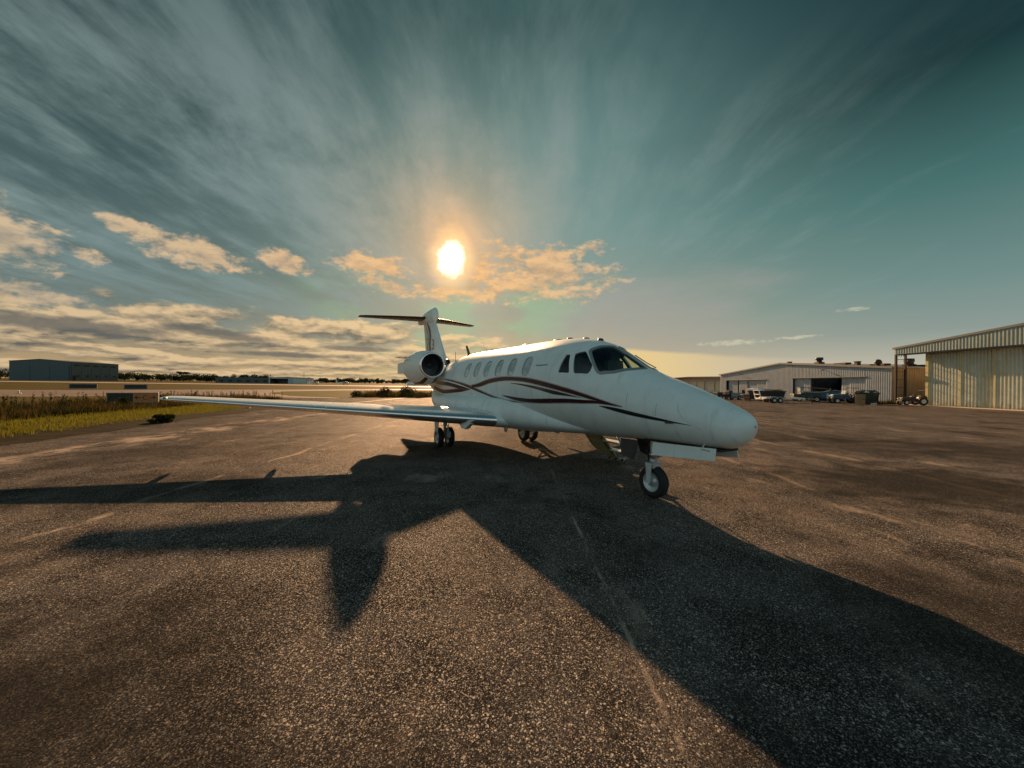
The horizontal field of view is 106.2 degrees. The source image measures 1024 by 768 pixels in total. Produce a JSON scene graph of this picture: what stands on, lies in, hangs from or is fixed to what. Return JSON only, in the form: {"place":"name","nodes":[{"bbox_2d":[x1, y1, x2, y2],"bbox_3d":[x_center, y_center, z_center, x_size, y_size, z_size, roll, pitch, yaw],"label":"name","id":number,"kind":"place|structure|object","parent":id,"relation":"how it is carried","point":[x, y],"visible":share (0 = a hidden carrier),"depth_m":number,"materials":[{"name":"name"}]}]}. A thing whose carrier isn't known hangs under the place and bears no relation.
{"place":"outdoors","nodes":[
{"label":"outdoors","id":0,"kind":"place"},
{"bbox_2d":[0,378,431,434],"bbox_3d":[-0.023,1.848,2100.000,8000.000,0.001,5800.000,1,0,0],"label":"ground","id":1,"kind":"structure","parent":0,"point":[63,385],"depth_m":107.13,"materials":[{"name":"green plant"}]},
{"bbox_2d":[8,359,119,380],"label":"dark hangar","id":2,"kind":"structure","parent":1,"relation":"on","point":[47,369],"depth_m":328.91,"materials":[{"name":"grey metal"}]},
{"bbox_2d":[10,365,19,379],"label":"sliding door","id":3,"kind":"structure","parent":2,"relation":"in","point":[14,369],"depth_m":324.19,"materials":[{"name":"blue metal"}]},
{"bbox_2d":[20,365,29,379],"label":"sliding door","id":4,"kind":"structure","parent":2,"relation":"in","point":[24,369],"depth_m":325.06,"materials":[{"name":"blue metal"}]},
{"bbox_2d":[30,365,39,379],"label":"sliding door","id":5,"kind":"structure","parent":2,"relation":"in","point":[34,369],"depth_m":326.18,"materials":[{"name":"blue metal"}]},
{"bbox_2d":[40,365,49,379],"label":"sliding door","id":6,"kind":"structure","parent":2,"relation":"in","point":[44,369],"depth_m":327.09,"materials":[{"name":"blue metal"}]},
{"bbox_2d":[50,366,58,380],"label":"sliding door","id":7,"kind":"structure","parent":2,"relation":"in","point":[54,370],"depth_m":328.21,"materials":[{"name":"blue metal"}]},
{"bbox_2d":[59,366,68,380],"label":"sliding door","id":8,"kind":"structure","parent":2,"relation":"in","point":[63,370],"depth_m":329.05,"materials":[{"name":"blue metal"}]},
{"bbox_2d":[68,384,96,388],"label":"taxiway sign","id":9,"kind":"object","parent":1,"relation":"on","point":[82,386],"visible":1,"depth_m":69.38,"materials":[{"name":"metal"}]},
{"bbox_2d":[0,403,244,437],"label":"grass verge","id":10,"kind":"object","parent":1,"relation":"on","point":[67,420],"depth_m":17.46,"materials":[{"name":"green plant"}]},
{"bbox_2d":[115,397,130,404],"bbox_3d":[-25.062,1.229,24.874,0.774,1.009,0.757,1,0,0],"label":"bush","id":11,"kind":"object","parent":1,"relation":"on","point":[122,399],"visible":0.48,"depth_m":24.79,"materials":[{"name":"green plant"}]},
{"bbox_2d":[106,392,158,403],"bbox_3d":[-25.908,1.051,26.304,2.615,0.945,0.220,1,0,-32],"label":"direction sign","id":12,"kind":"object","parent":1,"relation":"on","point":[136,397],"visible":0.84,"depth_m":26.32,"materials":[{"name":"metal"}]},
{"bbox_2d":[0,407,266,445],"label":"soil edge","id":13,"kind":"object","parent":1,"relation":"on","point":[41,435],"visible":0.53,"depth_m":14.15,"materials":[{"name":"brown soil"}]},
{"bbox_2d":[146,414,175,422],"bbox_3d":[-15.002,1.482,16.558,0.822,0.422,0.913,1,0,0],"label":"bush","id":14,"kind":"object","parent":13,"relation":"on","point":[167,418],"visible":1,"depth_m":16.39,"materials":[{"name":"green plant"}]},
{"bbox_2d":[123,384,147,388],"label":"taxiway sign","id":15,"kind":"object","parent":1,"relation":"on","point":[135,386],"visible":1,"depth_m":69.41,"materials":[{"name":"metal"}]},
{"bbox_2d":[0,389,283,421],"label":"tall weeds","id":16,"kind":"object","parent":1,"relation":"on","point":[21,410],"visible":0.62,"depth_m":22.02,"materials":[{"name":"green plant"}]},
{"bbox_2d":[0,368,408,383],"bbox_3d":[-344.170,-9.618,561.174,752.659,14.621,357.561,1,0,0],"label":"distant wood","id":17,"kind":"object","parent":1,"relation":"on","point":[160,377],"visible":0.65,"depth_m":433.48,"materials":[{"name":"green plant"}]},
{"bbox_2d":[1,381,429,386],"bbox_3d":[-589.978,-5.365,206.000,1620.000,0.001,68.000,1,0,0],"label":"runway","id":18,"kind":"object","parent":1,"relation":"on","point":[198,383],"depth_m":196.90,"materials":[{"name":"grey asphalt"}]},
{"bbox_2d":[0,389,432,397],"bbox_3d":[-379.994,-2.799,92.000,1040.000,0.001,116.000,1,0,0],"label":"taxiway","id":19,"kind":"structure","parent":1,"relation":"on","point":[26,393],"depth_m":55.48,"materials":[{"name":"grey asphalt"}]},
{"bbox_2d":[268,377,313,383],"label":"open front hangar","id":20,"kind":"structure","parent":1,"relation":"on","point":[285,380],"depth_m":286.90,"materials":[{"name":"grey metal"}]},
{"bbox_2d":[293,379,305,383],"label":"sliding door","id":21,"kind":"structure","parent":20,"relation":"in","point":[295,381],"depth_m":286.48,"materials":[{"name":"grey metal"}]},
{"bbox_2d":[675,376,720,392],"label":"hangar","id":22,"kind":"structure","parent":1,"relation":"on","point":[710,384],"depth_m":119.22,"materials":[{"name":"grey metal"}]},
{"bbox_2d":[690,381,696,386],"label":"sliding door","id":23,"kind":"structure","parent":22,"relation":"in","point":[694,383],"depth_m":126.23,"materials":[{"name":"beige metal"}]},
{"bbox_2d":[698,381,703,389],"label":"sliding door","id":24,"kind":"structure","parent":22,"relation":"in","point":[700,383],"depth_m":121.57,"materials":[{"name":"beige metal"}]},
{"bbox_2d":[707,381,714,392],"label":"sliding door","id":25,"kind":"structure","parent":22,"relation":"in","point":[710,384],"depth_m":116.00,"materials":[{"name":"beige metal"}]},
{"bbox_2d":[716,381,719,391],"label":"sliding door","id":26,"kind":"structure","parent":22,"relation":"in","point":[717,382],"depth_m":111.81,"materials":[{"name":"beige metal"}]},
{"bbox_2d":[215,378,268,382],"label":"terminal building","id":27,"kind":"structure","parent":0,"point":[241,380],"depth_m":299.01,"materials":[{"name":"blue metal"}]},
{"bbox_2d":[271,390,433,397],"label":"grass island","id":28,"kind":"structure","parent":0,"point":[340,393],"depth_m":59.67,"materials":[{"name":"plant"}]},
{"bbox_2d":[350,390,362,396],"bbox_3d":[-19.094,1.181,46.959,1.595,0.945,1.292,1,0,-36],"label":"bush","id":29,"kind":"object","parent":28,"relation":"on","point":[353,394],"visible":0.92,"depth_m":46.86,"materials":[{"name":"green plant"}]},
{"bbox_2d":[376,386,392,396],"bbox_3d":[-16.157,1.053,48.890,2.005,1.576,1.492,1,0,-27],"label":"bush","id":30,"kind":"object","parent":28,"relation":"on","point":[383,390],"visible":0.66,"depth_m":48.76,"materials":[{"name":"green plant"}]},
{"bbox_2d":[357,389,431,397],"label":"island weeds","id":31,"kind":"object","parent":28,"relation":"on","point":[421,394],"visible":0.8,"depth_m":47.41,"materials":[{"name":"green plant"}]},
{"bbox_2d":[397,386,418,396],"bbox_3d":[-13.476,0.990,49.689,2.969,1.616,2.744,1,0,-27],"label":"bush","id":32,"kind":"object","parent":28,"relation":"on","point":[404,389],"visible":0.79,"depth_m":49.33,"materials":[{"name":"green plant"}]},
{"bbox_2d":[0,392,1023,767],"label":"apron","id":33,"kind":"object","parent":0,"point":[812,584],"visible":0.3,"depth_m":3.33,"materials":[{"name":"grey asphalt"}]},
{"bbox_2d":[159,308,757,497],"bbox_3d":[-1.518,-0.734,13.115,13.085,5.110,13.829,1,0,14],"label":"business jet","id":34,"kind":"object","parent":33,"relation":"on","point":[594,391],"visible":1,"depth_m":7.53,"materials":[{"name":"paint"}]},
{"bbox_2d":[435,422,438,432],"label":"main gear door","id":35,"kind":"structure","parent":34,"relation":"in","point":[436,423],"depth_m":11.00,"materials":[{"name":"paint"}]},
{"bbox_2d":[464,363,471,376],"bbox_3d":[-1.255,-0.398,11.133,0.195,0.425,0.336,1,0,-29],"label":"cabin window","id":36,"kind":"structure","parent":34,"relation":"in","point":[467,370],"depth_m":11.15,"materials":[{"name":"grey glass"}]},
{"bbox_2d":[473,362,480,376],"bbox_3d":[-0.935,-0.395,10.556,0.195,0.426,0.336,1,0,-29],"label":"cabin window","id":37,"kind":"structure","parent":34,"relation":"in","point":[476,370],"depth_m":10.58,"materials":[{"name":"grey glass"}]},
{"bbox_2d":[483,361,491,376],"bbox_3d":[-0.615,-0.391,9.978,0.195,0.426,0.336,1,0,-29],"label":"cabin window","id":38,"kind":"structure","parent":34,"relation":"in","point":[486,370],"depth_m":10.00,"materials":[{"name":"grey glass"}]},
{"bbox_2d":[494,360,503,376],"bbox_3d":[-0.295,-0.389,9.401,0.195,0.426,0.336,1,0,-29],"label":"cabin window","id":39,"kind":"structure","parent":34,"relation":"in","point":[498,368],"depth_m":9.42,"materials":[{"name":"grey glass"}]},
{"bbox_2d":[507,358,517,375],"bbox_3d":[0.025,-0.386,8.824,0.195,0.427,0.336,1,0,-29],"label":"cabin window","id":40,"kind":"structure","parent":34,"relation":"in","point":[512,365],"depth_m":8.84,"materials":[{"name":"grey glass"}]},
{"bbox_2d":[522,356,532,375],"bbox_3d":[0.346,-0.383,8.247,0.195,0.426,0.336,1,0,-29],"label":"cabin window","id":41,"kind":"structure","parent":34,"relation":"in","point":[527,364],"depth_m":8.26,"materials":[{"name":"grey glass"}]},
{"bbox_2d":[557,354,570,373],"bbox_3d":[1.028,-0.379,7.190,0.221,0.398,0.319,1,0,-29],"label":"cockpit side window","id":42,"kind":"structure","parent":34,"relation":"in","point":[566,355],"depth_m":7.27,"materials":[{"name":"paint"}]},
{"bbox_2d":[572,350,592,374],"bbox_3d":[1.279,-0.389,6.945,0.292,0.469,0.535,1,0,-29],"label":"cockpit side window","id":43,"kind":"structure","parent":34,"relation":"in","point":[583,351],"depth_m":7.02,"materials":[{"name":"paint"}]},
{"bbox_2d":[585,434,628,461],"bbox_3d":[2.221,0.970,9.033,0.859,1.713,1.184,1,0,-29],"label":"airstair door","id":44,"kind":"structure","parent":34,"relation":"in","point":[601,443],"depth_m":9.17,"materials":[{"name":"paint"}]},
{"bbox_2d":[621,438,638,459],"bbox_3d":[1.981,1.099,6.539,0.055,0.330,0.390,1,0,-29],"label":"nose gear door","id":45,"kind":"structure","parent":34,"relation":"in","point":[628,446],"depth_m":6.52,"materials":[{"name":"metal"}]},
{"bbox_2d":[637,439,649,454],"bbox_3d":[2.352,1.104,6.746,0.055,0.330,0.390,1,0,-29],"label":"nose gear door","id":46,"kind":"structure","parent":34,"relation":"in","point":[642,445],"depth_m":6.80,"materials":[{"name":"metal"}]},
{"bbox_2d":[652,442,715,460],"bbox_3d":[2.463,0.990,5.588,0.043,0.250,1.040,1,0,-29],"label":"nose gear door","id":47,"kind":"structure","parent":34,"relation":"in","point":[660,449],"depth_m":5.56,"materials":[{"name":"paint"}]},
{"bbox_2d":[716,450,738,457],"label":"nose gear door","id":48,"kind":"structure","parent":34,"relation":"in","point":[734,454],"depth_m":5.48,"materials":[{"name":"paint"}]},
{"bbox_2d":[713,391,733,399],"bbox_3d":[30.583,1.594,55.600,2.600,1.240,1.400,1,0,-5],"label":"utility cart","id":49,"kind":"object","parent":33,"relation":"on","point":[726,394],"visible":0.67,"depth_m":54.99,"materials":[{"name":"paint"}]},
{"bbox_2d":[731,390,744,399],"bbox_3d":[32.560,1.535,55.191,2.450,1.405,1.420,1,0,-20],"label":"tow tractor","id":50,"kind":"object","parent":33,"relation":"on","point":[738,396],"visible":0.73,"depth_m":54.56,"materials":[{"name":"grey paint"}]},
{"bbox_2d":[745,388,764,400],"bbox_3d":[33.193,1.405,52.617,2.066,1.681,1.497,1,0,15],"label":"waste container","id":51,"kind":"object","parent":33,"relation":"on","point":[751,393],"visible":0.84,"depth_m":52.09,"materials":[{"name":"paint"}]},
{"bbox_2d":[764,391,786,396],"bbox_3d":[38.183,1.657,57.000,3.760,1.300,1.860,1,0,20],"label":"skip container","id":52,"kind":"object","parent":33,"relation":"on","point":[775,393],"visible":0.33,"depth_m":56.04,"materials":[{"name":"metal"}]},
{"bbox_2d":[764,389,783,390],"bbox_3d":[37.826,0.877,56.990,3.911,0.275,1.721,1,0,20],"label":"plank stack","id":53,"kind":"object","parent":52,"relation":"on","point":[773,389],"visible":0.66,"depth_m":56.31,"materials":[{"name":"brown wood"}]},
{"bbox_2d":[753,390,817,402],"bbox_3d":[32.883,1.484,46.130,6.842,1.516,2.140,1,0,8],"label":"flatbed trailer","id":54,"kind":"object","parent":33,"relation":"on","point":[773,399],"visible":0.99,"depth_m":45.54,"materials":[{"name":"white paint"}]},
{"bbox_2d":[790,387,820,401],"bbox_3d":[38.498,1.380,50.468,3.000,1.860,1.640,1,0,20],"label":"service truck","id":55,"kind":"object","parent":33,"relation":"on","point":[808,395],"visible":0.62,"depth_m":49.91,"materials":[{"name":"green paint"}]},
{"bbox_2d":[719,357,924,403],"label":"maintenance hangar","id":56,"kind":"structure","parent":33,"relation":"on","point":[790,377],"depth_m":59.77,"materials":[{"name":"grey metal"}]},
{"bbox_2d":[729,380,737,392],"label":"sliding door","id":57,"kind":"structure","parent":56,"relation":"in","point":[733,384],"depth_m":82.90,"materials":[{"name":"grey metal"}]},
{"bbox_2d":[739,380,747,393],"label":"sliding door","id":58,"kind":"structure","parent":56,"relation":"in","point":[743,384],"depth_m":79.24,"materials":[{"name":"grey metal"}]},
{"bbox_2d":[748,380,756,390],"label":"sliding door","id":59,"kind":"structure","parent":56,"relation":"in","point":[751,383],"depth_m":76.47,"materials":[{"name":"grey metal"}]},
{"bbox_2d":[757,380,765,388],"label":"sliding door","id":60,"kind":"structure","parent":56,"relation":"in","point":[761,384],"depth_m":73.54,"materials":[{"name":"grey metal"}]},
{"bbox_2d":[795,378,810,393],"bbox_3d":[47.819,0.759,63.225,0.110,3.330,3.550,1,0,0],"label":"sliding door","id":61,"kind":"structure","parent":56,"relation":"in","point":[804,382],"depth_m":63.02,"materials":[{"name":"grey metal"}]},
{"bbox_2d":[842,378,849,394],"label":"sliding door","id":62,"kind":"structure","parent":56,"relation":"in","point":[845,381],"depth_m":54.98,"materials":[{"name":"grey metal"}]},
{"bbox_2d":[850,377,865,394],"bbox_3d":[47.739,0.758,53.050,0.110,3.330,2.600,1,0,0],"label":"sliding door","id":63,"kind":"structure","parent":56,"relation":"in","point":[856,382],"depth_m":53.08,"materials":[{"name":"grey metal"}]},
{"bbox_2d":[803,387,848,401],"bbox_3d":[41.990,1.368,51.607,4.800,1.819,1.889,1,0,30],"label":"covered load","id":64,"kind":"object","parent":33,"relation":"on","point":[824,395],"visible":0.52,"depth_m":51.01,"materials":[{"name":"paint"}]},
{"bbox_2d":[829,388,858,402],"bbox_3d":[39.957,1.379,46.261,2.865,1.899,1.600,1,0,15],"label":"utility buggy","id":65,"kind":"object","parent":33,"relation":"on","point":[837,398],"visible":0.82,"depth_m":46.03,"materials":[{"name":"paint"}]},
{"bbox_2d":[855,394,865,404],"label":"wooden crates","id":66,"kind":"object","parent":33,"relation":"on","point":[861,397],"visible":1,"depth_m":43.28,"materials":[{"name":"brown wood"}]},
{"bbox_2d":[854,390,880,403],"bbox_3d":[41.576,1.508,45.026,2.066,1.681,1.715,1,0,-25],"label":"green bin","id":67,"kind":"object","parent":33,"relation":"on","point":[871,397],"visible":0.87,"depth_m":44.38,"materials":[{"name":"paint"}]},
{"bbox_2d":[877,400,896,403],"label":"hangar weeds","id":68,"kind":"object","parent":33,"relation":"on","point":[886,402],"visible":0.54,"depth_m":45.49,"materials":[{"name":"green plant"}]},
{"bbox_2d":[892,323,1023,409],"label":"aircraft hangar","id":69,"kind":"structure","parent":33,"relation":"on","point":[984,368],"depth_m":39.59,"materials":[{"name":"beige metal"}]},
{"bbox_2d":[928,352,959,405],"bbox_3d":[48.100,-0.552,42.660,0.160,5.880,3.320,1,0,0],"label":"sliding door","id":70,"kind":"structure","parent":69,"relation":"in","point":[943,367],"depth_m":42.80,"materials":[{"name":"beige metal"}]},
{"bbox_2d":[959,349,993,407],"bbox_3d":[47.900,-0.555,39.510,0.160,5.880,3.220,1,0,0],"label":"sliding door","id":71,"kind":"structure","parent":69,"relation":"in","point":[976,367],"depth_m":39.64,"materials":[{"name":"beige metal"}]},
{"bbox_2d":[993,347,1023,409],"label":"sliding door","id":72,"kind":"structure","parent":69,"relation":"in","point":[1008,362],"depth_m":36.87,"materials":[{"name":"beige metal"}]},
{"bbox_2d":[0,0,1023,382],"label":"sky","id":73,"kind":"structure","parent":0,"point":[692,188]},
{"bbox_2d":[744,394,749,400],"bbox_3d":[31.381,1.784,51.400,0.500,0.860,0.500,1,0,-10],"label":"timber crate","id":74,"kind":"object","parent":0,"point":[746,397],"visible":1,"depth_m":51.18,"materials":[{"name":"brown wood"}]},
{"bbox_2d":[902,404,1023,410],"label":"hangar apron","id":75,"kind":"object","parent":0,"point":[971,407],"depth_m":39.25,"materials":[{"name":"concrete"}]},
{"bbox_2d":[896,390,927,404],"bbox_3d":[45.413,1.542,43.730,2.390,1.705,1.312,1,0,10],"label":"compact tractor","id":76,"kind":"object","parent":75,"relation":"on","point":[918,399],"visible":1,"depth_m":43.41,"materials":[{"name":"paint"}]}
]}

